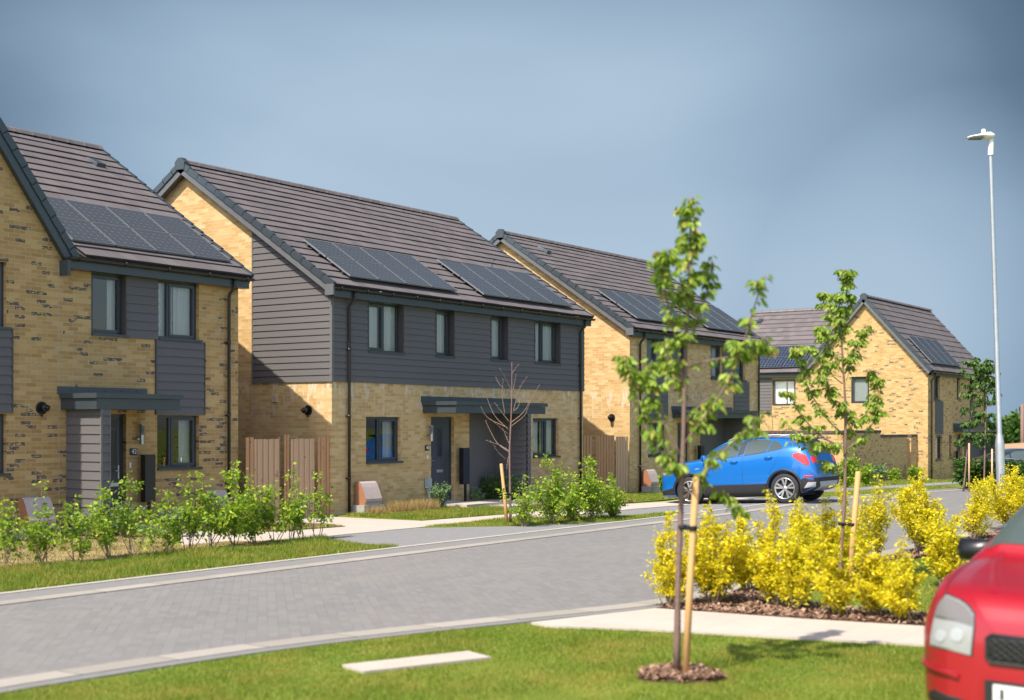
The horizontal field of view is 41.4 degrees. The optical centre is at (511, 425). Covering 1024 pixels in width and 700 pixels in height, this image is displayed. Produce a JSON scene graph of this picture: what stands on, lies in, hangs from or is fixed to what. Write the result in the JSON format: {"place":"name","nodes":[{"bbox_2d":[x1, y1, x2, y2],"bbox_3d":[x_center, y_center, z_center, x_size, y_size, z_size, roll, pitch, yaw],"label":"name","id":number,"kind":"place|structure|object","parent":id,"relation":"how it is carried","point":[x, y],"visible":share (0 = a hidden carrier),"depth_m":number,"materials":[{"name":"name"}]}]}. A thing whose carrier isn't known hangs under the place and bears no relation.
{"place":"outdoors","nodes":[
{"label":"outdoors","id":0,"kind":"place"},
{"bbox_2d":[0,532,289,568],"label":"dry lawn","id":1,"kind":"structure","parent":0,"point":[113,553],"depth_m":21.72,"materials":[{"name":"beige plant"}]},
{"bbox_2d":[0,498,31,567],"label":"hedge sapling","id":2,"kind":"object","parent":1,"relation":"on","point":[10,542],"visible":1,"depth_m":18.90,"materials":[{"name":"green plant"}]},
{"bbox_2d":[12,479,77,563],"bbox_3d":[-6.712,1.399,19.488,0.880,1.272,0.675,0,0,-26],"label":"hedge sapling","id":3,"kind":"object","parent":1,"relation":"on","point":[46,540],"visible":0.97,"depth_m":19.43,"materials":[{"name":"green plant"}]},
{"bbox_2d":[53,494,98,560],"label":"hedge sapling","id":4,"kind":"object","parent":1,"relation":"on","point":[76,534],"visible":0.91,"depth_m":19.89,"materials":[{"name":"green plant"}]},
{"bbox_2d":[79,481,118,557],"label":"hedge sapling","id":5,"kind":"object","parent":1,"relation":"on","point":[104,529],"visible":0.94,"depth_m":20.43,"materials":[{"name":"green plant"}]},
{"bbox_2d":[110,470,166,554],"bbox_3d":[-5.752,1.353,20.756,0.871,1.368,0.756,0,0,35],"label":"hedge sapling","id":6,"kind":"object","parent":1,"relation":"on","point":[128,516],"visible":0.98,"depth_m":20.75,"materials":[{"name":"green plant"}]},
{"bbox_2d":[152,488,189,551],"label":"hedge sapling","id":7,"kind":"object","parent":1,"relation":"on","point":[172,535],"visible":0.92,"depth_m":21.35,"materials":[{"name":"green plant"}]},
{"bbox_2d":[172,466,215,548],"bbox_3d":[-5.106,1.329,21.713,0.722,1.413,0.534,0,0,-5],"label":"hedge sapling","id":8,"kind":"object","parent":1,"relation":"on","point":[194,522],"visible":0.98,"depth_m":21.69,"materials":[{"name":"green plant"}]},
{"bbox_2d":[191,470,240,546],"bbox_3d":[-4.807,1.381,22.158,0.783,1.310,0.665,0,0,7],"label":"hedge sapling","id":9,"kind":"object","parent":1,"relation":"on","point":[221,530],"visible":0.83,"depth_m":22.07,"materials":[{"name":"green plant"}]},
{"bbox_2d":[197,460,258,545],"bbox_3d":[-4.615,1.299,22.374,0.930,1.477,0.836,0,0,35],"label":"hedge sapling","id":10,"kind":"object","parent":1,"relation":"on","point":[235,531],"visible":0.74,"depth_m":22.42,"materials":[{"name":"green plant"}]},
{"bbox_2d":[237,485,269,543],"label":"hedge sapling","id":11,"kind":"object","parent":1,"relation":"on","point":[252,523],"visible":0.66,"depth_m":22.92,"materials":[{"name":"green plant"}]},
{"bbox_2d":[254,480,297,541],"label":"hedge sapling","id":12,"kind":"object","parent":1,"relation":"on","point":[269,514],"visible":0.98,"depth_m":23.21,"materials":[{"name":"green plant"}]},
{"bbox_2d":[0,533,398,591],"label":"verge grass","id":13,"kind":"structure","parent":0,"point":[24,576],"depth_m":19.53,"materials":[{"name":"green plant"}]},
{"bbox_2d":[333,504,508,520],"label":"front lawn","id":14,"kind":"structure","parent":0,"point":[343,515],"depth_m":29.53,"materials":[{"name":"green plant"}]},
{"bbox_2d":[351,481,384,512],"bbox_3d":[-3.224,1.687,30.911,0.400,0.850,0.894,0,0,35],"label":"meter box","id":15,"kind":"object","parent":14,"relation":"on","point":[367,493],"visible":0.78,"depth_m":30.66,"materials":[{"name":"plastic"}]},
{"bbox_2d":[386,499,417,512],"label":"dry tuft","id":16,"kind":"object","parent":14,"relation":"on","point":[398,506],"visible":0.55,"depth_m":31.12,"materials":[{"name":"plant"}]},
{"bbox_2d":[427,480,450,507],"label":"shrub","id":17,"kind":"object","parent":14,"relation":"on","point":[440,495],"visible":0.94,"depth_m":32.11,"materials":[{"name":"green plant"}]},
{"bbox_2d":[178,498,750,544],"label":"slab path","id":18,"kind":"structure","parent":0,"point":[359,525],"depth_m":27.47,"materials":[{"name":"beige concrete"}]},
{"bbox_2d":[328,521,615,545],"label":"driveway","id":19,"kind":"structure","parent":0,"point":[407,537],"depth_m":25.06,"materials":[{"name":"grey concrete"}]},
{"bbox_2d":[0,481,962,699],"bbox_3d":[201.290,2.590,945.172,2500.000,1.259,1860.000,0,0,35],"label":"ground","id":20,"kind":"structure","parent":0,"point":[613,688],"depth_m":11.05,"materials":[{"name":"green plant"}]},
{"bbox_2d":[13,496,60,539],"bbox_3d":[-8.355,1.687,24.026,0.400,0.850,0.894,0,0,35],"label":"meter box","id":21,"kind":"object","parent":20,"relation":"on","point":[26,508],"visible":0.44,"depth_m":23.81,"materials":[{"name":"plastic"}]},
{"bbox_2d":[0,117,254,536],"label":"house","id":22,"kind":"structure","parent":20,"relation":"on","point":[120,285],"depth_m":25.92,"materials":[{"name":"beige brick"}]},
{"bbox_2d":[91,272,128,337],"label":"window","id":23,"kind":"structure","parent":22,"relation":"in","point":[113,281],"depth_m":25.86,"materials":[{"name":"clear glass"}]},
{"bbox_2d":[111,417,119,519],"bbox_3d":[-7.578,0.824,25.754,0.119,1.975,0.340,0,0,35],"label":"door","id":24,"kind":"structure","parent":22,"relation":"in","point":[115,421],"depth_m":25.81,"materials":[{"name":"black plastic"}]},
{"bbox_2d":[157,415,202,470],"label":"window","id":25,"kind":"structure","parent":22,"relation":"in","point":[187,423],"depth_m":27.37,"materials":[{"name":"clear glass"}]},
{"bbox_2d":[112,523,196,534],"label":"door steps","id":26,"kind":"structure","parent":20,"relation":"on","point":[152,526],"depth_m":25.26,"materials":[{"name":"grey concrete"}]},
{"bbox_2d":[140,454,155,522],"bbox_3d":[-7.007,1.227,26.089,0.140,1.350,0.260,0,0,35],"label":"post box","id":27,"kind":"object","parent":26,"relation":"on","point":[148,474],"visible":0.8,"depth_m":26.03,"materials":[{"name":"black plastic"}]},
{"bbox_2d":[246,435,328,519],"bbox_3d":[-4.859,1.117,29.220,0.246,1.851,2.458,0,0,35],"label":"timber fence","id":28,"kind":"object","parent":20,"relation":"on","point":[303,454],"visible":0.66,"depth_m":29.21,"materials":[{"name":"wood"}]},
{"bbox_2d":[280,492,310,539],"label":"hedge sapling","id":29,"kind":"object","parent":20,"relation":"on","point":[303,514],"visible":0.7,"depth_m":23.62,"materials":[{"name":"green plant"}]},
{"bbox_2d":[279,462,311,539],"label":"hedge sapling","id":30,"kind":"object","parent":20,"relation":"on","point":[296,505],"visible":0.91,"depth_m":23.52,"materials":[{"name":"green plant"}]},
{"bbox_2d":[297,468,333,537],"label":"hedge sapling","id":31,"kind":"object","parent":20,"relation":"on","point":[323,507],"visible":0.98,"depth_m":24.09,"materials":[{"name":"green plant"}]},
{"bbox_2d":[153,157,595,516],"bbox_3d":[-4.535,-2.121,36.960,10.682,8.665,11.110,0,0,35],"label":"house pair","id":32,"kind":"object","parent":20,"relation":"on","point":[381,343],"visible":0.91,"depth_m":32.80,"materials":[{"name":"brick"}]},
{"bbox_2d":[366,417,403,463],"bbox_3d":[-3.069,0.317,31.712,0.305,1.250,1.310,0,0,35],"label":"window","id":33,"kind":"structure","parent":32,"relation":"in","point":[390,424],"depth_m":32.05,"materials":[{"name":"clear glass"}]},
{"bbox_2d":[368,302,404,354],"bbox_3d":[-3.036,-2.293,31.738,0.280,1.350,1.370,0,0,35],"label":"window","id":34,"kind":"structure","parent":32,"relation":"in","point":[388,314],"depth_m":31.83,"materials":[{"name":"clear glass"}]},
{"bbox_2d":[431,419,448,499],"bbox_3d":[-1.787,0.824,33.544,0.119,1.975,0.820,0,0,35],"label":"door","id":35,"kind":"structure","parent":32,"relation":"in","point":[440,443],"depth_m":33.58,"materials":[{"name":"black plastic"}]},
{"bbox_2d":[491,316,509,361],"bbox_3d":[-0.424,-2.293,35.531,0.280,1.350,0.860,0,0,35],"label":"window","id":36,"kind":"structure","parent":32,"relation":"in","point":[497,322],"depth_m":35.75,"materials":[{"name":"grey glass"}]},
{"bbox_2d":[533,418,560,457],"bbox_3d":[0.858,0.317,37.392,0.280,1.250,1.400,0,0,35],"label":"window","id":37,"kind":"structure","parent":32,"relation":"in","point":[547,426],"depth_m":37.52,"materials":[{"name":"grey glass"}]},
{"bbox_2d":[535,321,561,365],"bbox_3d":[0.887,-2.293,37.433,0.280,1.350,1.380,0,0,35],"label":"window","id":38,"kind":"structure","parent":32,"relation":"in","point":[544,332],"depth_m":37.65,"materials":[{"name":"grey glass"}]},
{"bbox_2d":[342,651,490,673],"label":"concrete slab","id":39,"kind":"structure","parent":20,"relation":"on","point":[415,661],"depth_m":11.47,"materials":[{"name":"beige concrete"}]},
{"bbox_2d":[0,487,962,594],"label":"edging kerb","id":40,"kind":"structure","parent":20,"relation":"on","point":[52,587],"depth_m":20.72,"materials":[{"name":"concrete"}]},
{"bbox_2d":[0,488,965,600],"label":"edging","id":41,"kind":"object","parent":20,"relation":"on","point":[28,594],"visible":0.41,"depth_m":20.36,"materials":[{"name":"grey concrete"}]},
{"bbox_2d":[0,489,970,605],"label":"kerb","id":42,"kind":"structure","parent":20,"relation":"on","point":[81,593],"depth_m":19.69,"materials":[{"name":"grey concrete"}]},
{"bbox_2d":[479,471,502,499],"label":"lavender plant","id":43,"kind":"object","parent":20,"relation":"on","point":[489,490],"visible":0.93,"depth_m":34.68,"materials":[{"name":"green plant"}]},
{"bbox_2d":[443,498,549,508],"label":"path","id":44,"kind":"structure","parent":20,"relation":"on","point":[482,502],"depth_m":33.35,"materials":[{"name":"beige concrete"}]},
{"bbox_2d":[459,448,468,500],"bbox_3d":[-1.196,1.227,33.925,0.140,1.350,0.260,0,0,35],"label":"post box","id":45,"kind":"object","parent":44,"relation":"on","point":[464,466],"visible":1,"depth_m":33.85,"materials":[{"name":"black plastic"}]},
{"bbox_2d":[0,530,995,694],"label":"edging","id":46,"kind":"object","parent":20,"relation":"on","point":[127,670],"visible":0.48,"depth_m":12.15,"materials":[{"name":"grey concrete"}]},
{"bbox_2d":[0,524,1003,687],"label":"kerb","id":47,"kind":"structure","parent":20,"relation":"on","point":[39,677],"depth_m":12.69,"materials":[{"name":"grey concrete"}]},
{"bbox_2d":[498,473,521,499],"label":"lavender plant","id":48,"kind":"object","parent":20,"relation":"on","point":[514,484],"visible":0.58,"depth_m":34.62,"materials":[{"name":"green plant"}]},
{"bbox_2d":[420,511,684,527],"bbox_3d":[1.131,2.007,28.755,7.128,0.036,1.686,0,0,-29],"label":"grass strip","id":49,"kind":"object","parent":20,"relation":"on","point":[574,522],"depth_m":27.56,"materials":[{"name":"green plant"}]},
{"bbox_2d":[483,364,538,522],"bbox_3d":[-0.026,0.356,27.610,1.221,3.312,0.602,0,0,6],"label":"young tree","id":50,"kind":"object","parent":49,"relation":"on","point":[509,456],"visible":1,"depth_m":27.64,"materials":[{"name":"brown plant"}]},
{"bbox_2d":[495,474,543,526],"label":"green shrub","id":51,"kind":"object","parent":49,"relation":"on","point":[523,507],"visible":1,"depth_m":27.01,"materials":[{"name":"green plant"}]},
{"bbox_2d":[528,452,579,523],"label":"green shrub","id":52,"kind":"object","parent":49,"relation":"on","point":[553,504],"visible":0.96,"depth_m":27.64,"materials":[{"name":"green plant"}]},
{"bbox_2d":[555,472,592,520],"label":"green shrub","id":53,"kind":"object","parent":49,"relation":"on","point":[573,507],"visible":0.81,"depth_m":28.10,"materials":[{"name":"green plant"}]},
{"bbox_2d":[567,454,617,519],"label":"green shrub","id":54,"kind":"object","parent":49,"relation":"on","point":[591,484],"visible":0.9,"depth_m":28.51,"materials":[{"name":"green plant"}]},
{"bbox_2d":[598,472,628,517],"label":"green shrub","id":55,"kind":"object","parent":49,"relation":"on","point":[614,509],"visible":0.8,"depth_m":29.07,"materials":[{"name":"green plant"}]},
{"bbox_2d":[583,435,628,491],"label":"timber fence","id":56,"kind":"object","parent":20,"relation":"on","point":[604,455],"visible":0.42,"depth_m":41.10,"materials":[{"name":"wood"}]},
{"bbox_2d":[489,229,769,491],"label":"house","id":57,"kind":"structure","parent":20,"relation":"on","point":[615,295],"depth_m":44.40,"materials":[{"name":"brick"}]},
{"bbox_2d":[681,345,719,379],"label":"window","id":58,"kind":"structure","parent":57,"relation":"in","point":[715,350],"depth_m":47.42,"materials":[{"name":"grey glass"}]},
{"bbox_2d":[638,675,723,683],"bbox_3d":[1.385,2.011,10.897,0.661,0.035,0.719,0,0,35],"label":"mulch ring","id":59,"kind":"object","parent":20,"relation":"on","point":[677,680],"visible":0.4,"depth_m":10.65,"materials":[{"name":"brown wood"}]},
{"bbox_2d":[637,661,726,682],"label":"bark chips","id":60,"kind":"object","parent":59,"relation":"on","point":[666,670],"visible":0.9,"depth_m":10.81,"materials":[{"name":"brown wood"}]},
{"bbox_2d":[678,477,698,671],"bbox_3d":[1.401,1.263,10.920,0.187,1.702,0.172,0,0,35],"label":"tree stake","id":61,"kind":"object","parent":59,"relation":"on","point":[692,527],"visible":0.94,"depth_m":10.87,"materials":[{"name":"brown wood"}]},
{"bbox_2d":[611,195,778,670],"bbox_3d":[1.472,0.077,10.977,1.342,3.897,0.783,0,0,-5],"label":"young tree","id":62,"kind":"object","parent":59,"relation":"on","point":[690,250],"visible":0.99,"depth_m":10.94,"materials":[{"name":"green plant"}]},
{"bbox_2d":[531,608,924,646],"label":"footpath","id":63,"kind":"structure","parent":20,"relation":"on","point":[660,619],"depth_m":13.48,"materials":[{"name":"beige concrete"}]},
{"bbox_2d":[658,529,1000,625],"bbox_3d":[14.347,2.019,23.929,10.700,0.055,29.430,0,0,35],"label":"mulch bed","id":64,"kind":"object","parent":20,"relation":"on","point":[809,617],"visible":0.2,"depth_m":14.38,"materials":[{"name":"brown wood"}]},
{"bbox_2d":[640,506,697,606],"bbox_3d":[1.710,1.461,14.882,0.666,1.149,0.532,0,0,35],"label":"golden shrub","id":65,"kind":"object","parent":64,"relation":"on","point":[664,574],"visible":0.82,"depth_m":14.82,"materials":[{"name":"yellow plant"}]},
{"bbox_2d":[682,501,753,603],"bbox_3d":[2.318,1.434,15.108,0.746,1.204,0.719,0,0,35],"label":"golden shrub","id":66,"kind":"object","parent":64,"relation":"on","point":[718,565],"visible":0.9,"depth_m":15.06,"materials":[{"name":"yellow plant"}]},
{"bbox_2d":[721,503,762,591],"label":"golden shrub","id":67,"kind":"object","parent":64,"relation":"on","point":[741,524],"visible":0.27,"depth_m":16.14,"materials":[{"name":"yellow plant"}]},
{"bbox_2d":[739,487,805,605],"bbox_3d":[2.914,1.352,14.964,0.793,1.367,0.660,0,0,35],"label":"golden shrub","id":68,"kind":"object","parent":64,"relation":"on","point":[761,569],"visible":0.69,"depth_m":14.93,"materials":[{"name":"yellow plant"}]},
{"bbox_2d":[765,524,814,609],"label":"golden shrub","id":69,"kind":"object","parent":64,"relation":"on","point":[795,581],"visible":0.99,"depth_m":14.56,"materials":[{"name":"yellow plant"}]},
{"bbox_2d":[790,499,828,590],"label":"golden shrub","id":70,"kind":"object","parent":64,"relation":"on","point":[808,534],"visible":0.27,"depth_m":16.49,"materials":[{"name":"yellow plant"}]},
{"bbox_2d":[803,532,854,617],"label":"golden shrub","id":71,"kind":"object","parent":64,"relation":"on","point":[828,580],"visible":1,"depth_m":14.04,"materials":[{"name":"yellow plant"}]},
{"bbox_2d":[803,496,862,574],"bbox_3d":[4.177,1.474,17.654,0.846,1.128,0.854,0,0,35],"label":"golden shrub","id":72,"kind":"object","parent":64,"relation":"on","point":[826,530],"visible":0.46,"depth_m":17.49,"materials":[{"name":"yellow plant"}]},
{"bbox_2d":[838,471,860,576],"bbox_3d":[4.214,1.343,16.947,0.281,1.543,0.167,0,0,18],"label":"tree stake","id":73,"kind":"object","parent":64,"relation":"on","point":[853,524],"visible":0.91,"depth_m":16.91,"materials":[{"name":"brown wood"}]},
{"bbox_2d":[826,483,874,568],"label":"golden shrub","id":74,"kind":"object","parent":64,"relation":"on","point":[863,529],"visible":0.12,"depth_m":18.57,"materials":[{"name":"yellow plant"}]},
{"bbox_2d":[835,528,889,617],"bbox_3d":[3.662,1.546,14.021,0.563,0.981,0.531,0,0,-10],"label":"golden shrub","id":75,"kind":"object","parent":64,"relation":"on","point":[869,565],"visible":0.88,"depth_m":14.01,"materials":[{"name":"yellow plant"}]},
{"bbox_2d":[857,474,896,559],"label":"golden shrub","id":76,"kind":"object","parent":64,"relation":"on","point":[877,508],"visible":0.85,"depth_m":19.66,"materials":[{"name":"yellow plant"}]},
{"bbox_2d":[869,535,927,622],"bbox_3d":[3.948,1.571,13.793,0.512,0.933,0.621,0,0,35],"label":"golden shrub","id":77,"kind":"object","parent":64,"relation":"on","point":[900,583],"visible":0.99,"depth_m":13.73,"materials":[{"name":"yellow plant"}]},
{"bbox_2d":[887,468,947,550],"bbox_3d":[6.420,1.339,21.363,0.941,1.396,0.910,0,0,-1],"label":"golden shrub","id":78,"kind":"object","parent":64,"relation":"on","point":[920,506],"visible":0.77,"depth_m":21.20,"materials":[{"name":"yellow plant"}]},
{"bbox_2d":[912,497,967,583],"bbox_3d":[5.438,1.464,16.819,0.684,1.147,0.788,0,0,-12],"label":"golden shrub","id":79,"kind":"object","parent":64,"relation":"on","point":[942,556],"visible":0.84,"depth_m":16.79,"materials":[{"name":"yellow plant"}]},
{"bbox_2d":[952,474,997,537],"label":"golden shrub","id":80,"kind":"object","parent":64,"relation":"on","point":[978,511],"visible":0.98,"depth_m":23.66,"materials":[{"name":"yellow plant"}]},
{"bbox_2d":[966,462,1023,524],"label":"golden shrub","id":81,"kind":"object","parent":64,"relation":"on","point":[1012,502],"visible":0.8,"depth_m":25.72,"materials":[{"name":"yellow plant"}]},
{"bbox_2d":[764,430,917,484],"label":"garden wall","id":82,"kind":"structure","parent":20,"relation":"on","point":[897,451],"depth_m":57.34,"materials":[{"name":"brick"}]},
{"bbox_2d":[837,453,861,486],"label":"bush","id":83,"kind":"object","parent":20,"relation":"on","point":[852,469],"visible":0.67,"depth_m":49.52,"materials":[{"name":"green plant"}]},
{"bbox_2d":[746,293,1003,479],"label":"house","id":84,"kind":"structure","parent":20,"relation":"on","point":[913,356],"depth_m":63.38,"materials":[{"name":"brick"}]},
{"bbox_2d":[773,379,794,405],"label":"window","id":85,"kind":"structure","parent":84,"relation":"in","point":[787,385],"depth_m":65.20,"materials":[{"name":"white glass"}]},
{"bbox_2d":[852,377,868,402],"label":"window","id":86,"kind":"structure","parent":84,"relation":"in","point":[860,389],"depth_m":62.99,"materials":[{"name":"white glass"}]},
{"bbox_2d":[951,457,993,489],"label":"dark hedge shrub","id":87,"kind":"object","parent":20,"relation":"on","point":[975,468],"visible":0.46,"depth_m":45.79,"materials":[{"name":"green plant"}]},
{"bbox_2d":[967,358,1002,483],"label":"young tree","id":88,"kind":"object","parent":20,"relation":"on","point":[988,369],"visible":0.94,"depth_m":42.98,"materials":[{"name":"green plant"}]},
{"bbox_2d":[966,129,1005,523],"bbox_3d":[9.808,-2.011,28.006,0.830,8.245,0.290,0,0,-3],"label":"lamp post","id":89,"kind":"object","parent":20,"relation":"on","point":[999,440],"visible":0.94,"depth_m":27.96,"materials":[{"name":"metal"}]},
{"bbox_2d":[986,406,1019,440],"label":"field tree","id":90,"kind":"object","parent":20,"relation":"on","point":[1013,420],"visible":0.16,"depth_m":117.00,"materials":[{"name":"green plant"}]},
{"bbox_2d":[0,490,1009,678],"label":"road","id":91,"kind":"structure","parent":0,"point":[589,569],"depth_m":15.88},
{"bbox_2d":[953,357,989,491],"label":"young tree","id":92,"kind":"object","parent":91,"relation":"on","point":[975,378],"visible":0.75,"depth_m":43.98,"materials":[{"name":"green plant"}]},
{"bbox_2d":[973,448,1023,464],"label":"parked car","id":93,"kind":"object","parent":91,"relation":"on","point":[1017,454],"visible":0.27,"depth_m":53.57,"materials":[{"name":"silver metal"}]},
{"bbox_2d":[0,0,1023,422],"label":"sky","id":94,"kind":"structure","parent":0,"point":[816,139],"materials":[{"name":"blue"}]},
{"bbox_2d":[598,492,678,501],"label":"lawn grass","id":95,"kind":"structure","parent":0,"point":[635,498],"depth_m":38.18,"materials":[{"name":"green plant"}]},
{"bbox_2d":[638,492,662,493],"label":"front lawn","id":96,"kind":"structure","parent":0,"point":[651,492],"depth_m":42.32,"materials":[{"name":"green plant"}]},
{"bbox_2d":[641,469,660,492],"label":"meter box","id":97,"kind":"object","parent":96,"relation":"on","point":[650,484],"visible":0.72,"depth_m":42.52,"materials":[{"name":"plastic"}]},
{"bbox_2d":[580,497,820,516],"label":"driveway","id":98,"kind":"structure","parent":0,"point":[744,502],"depth_m":33.26,"materials":[{"name":"grey concrete"}]},
{"bbox_2d":[662,434,838,503],"bbox_3d":[6.208,1.148,35.766,4.470,1.776,2.205,-4,-2,34],"label":"parked car","id":99,"kind":"object","parent":98,"relation":"on","point":[754,468],"visible":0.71,"depth_m":34.68,"materials":[{"name":"blue paint"}]},
{"bbox_2d":[768,485,960,496],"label":"strip grass","id":100,"kind":"structure","parent":0,"point":[884,490],"depth_m":43.20,"materials":[{"name":"green plant"}]},
{"bbox_2d":[794,557,969,611],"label":"lawn grass","id":101,"kind":"structure","parent":0,"point":[929,589],"depth_m":16.44,"materials":[{"name":"green plant"}]},
{"bbox_2d":[851,478,954,485],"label":"verge grass","id":102,"kind":"structure","parent":0,"point":[894,482],"depth_m":55.35,"materials":[{"name":"green plant"}]},
{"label":"driveway","id":103,"kind":"structure","parent":0,"visible":0},
{"bbox_2d":[922,505,1023,699],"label":"parked car","id":104,"kind":"object","parent":103,"relation":"on","point":[974,636],"visible":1,"depth_m":8.28,"materials":[{"name":"red paint"}]},
{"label":"mulch ring","id":105,"kind":"structure","parent":0,"visible":0},
{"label":"bark chips","id":106,"kind":"object","parent":105,"relation":"on","visible":0},
{"bbox_2d":[778,269,889,582],"bbox_3d":[4.015,0.020,17.041,1.491,3.986,0.686,0,0,-18],"label":"young tree","id":107,"kind":"object","parent":106,"relation":"on","point":[839,313],"visible":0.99,"depth_m":17.00,"materials":[{"name":"green plant"}]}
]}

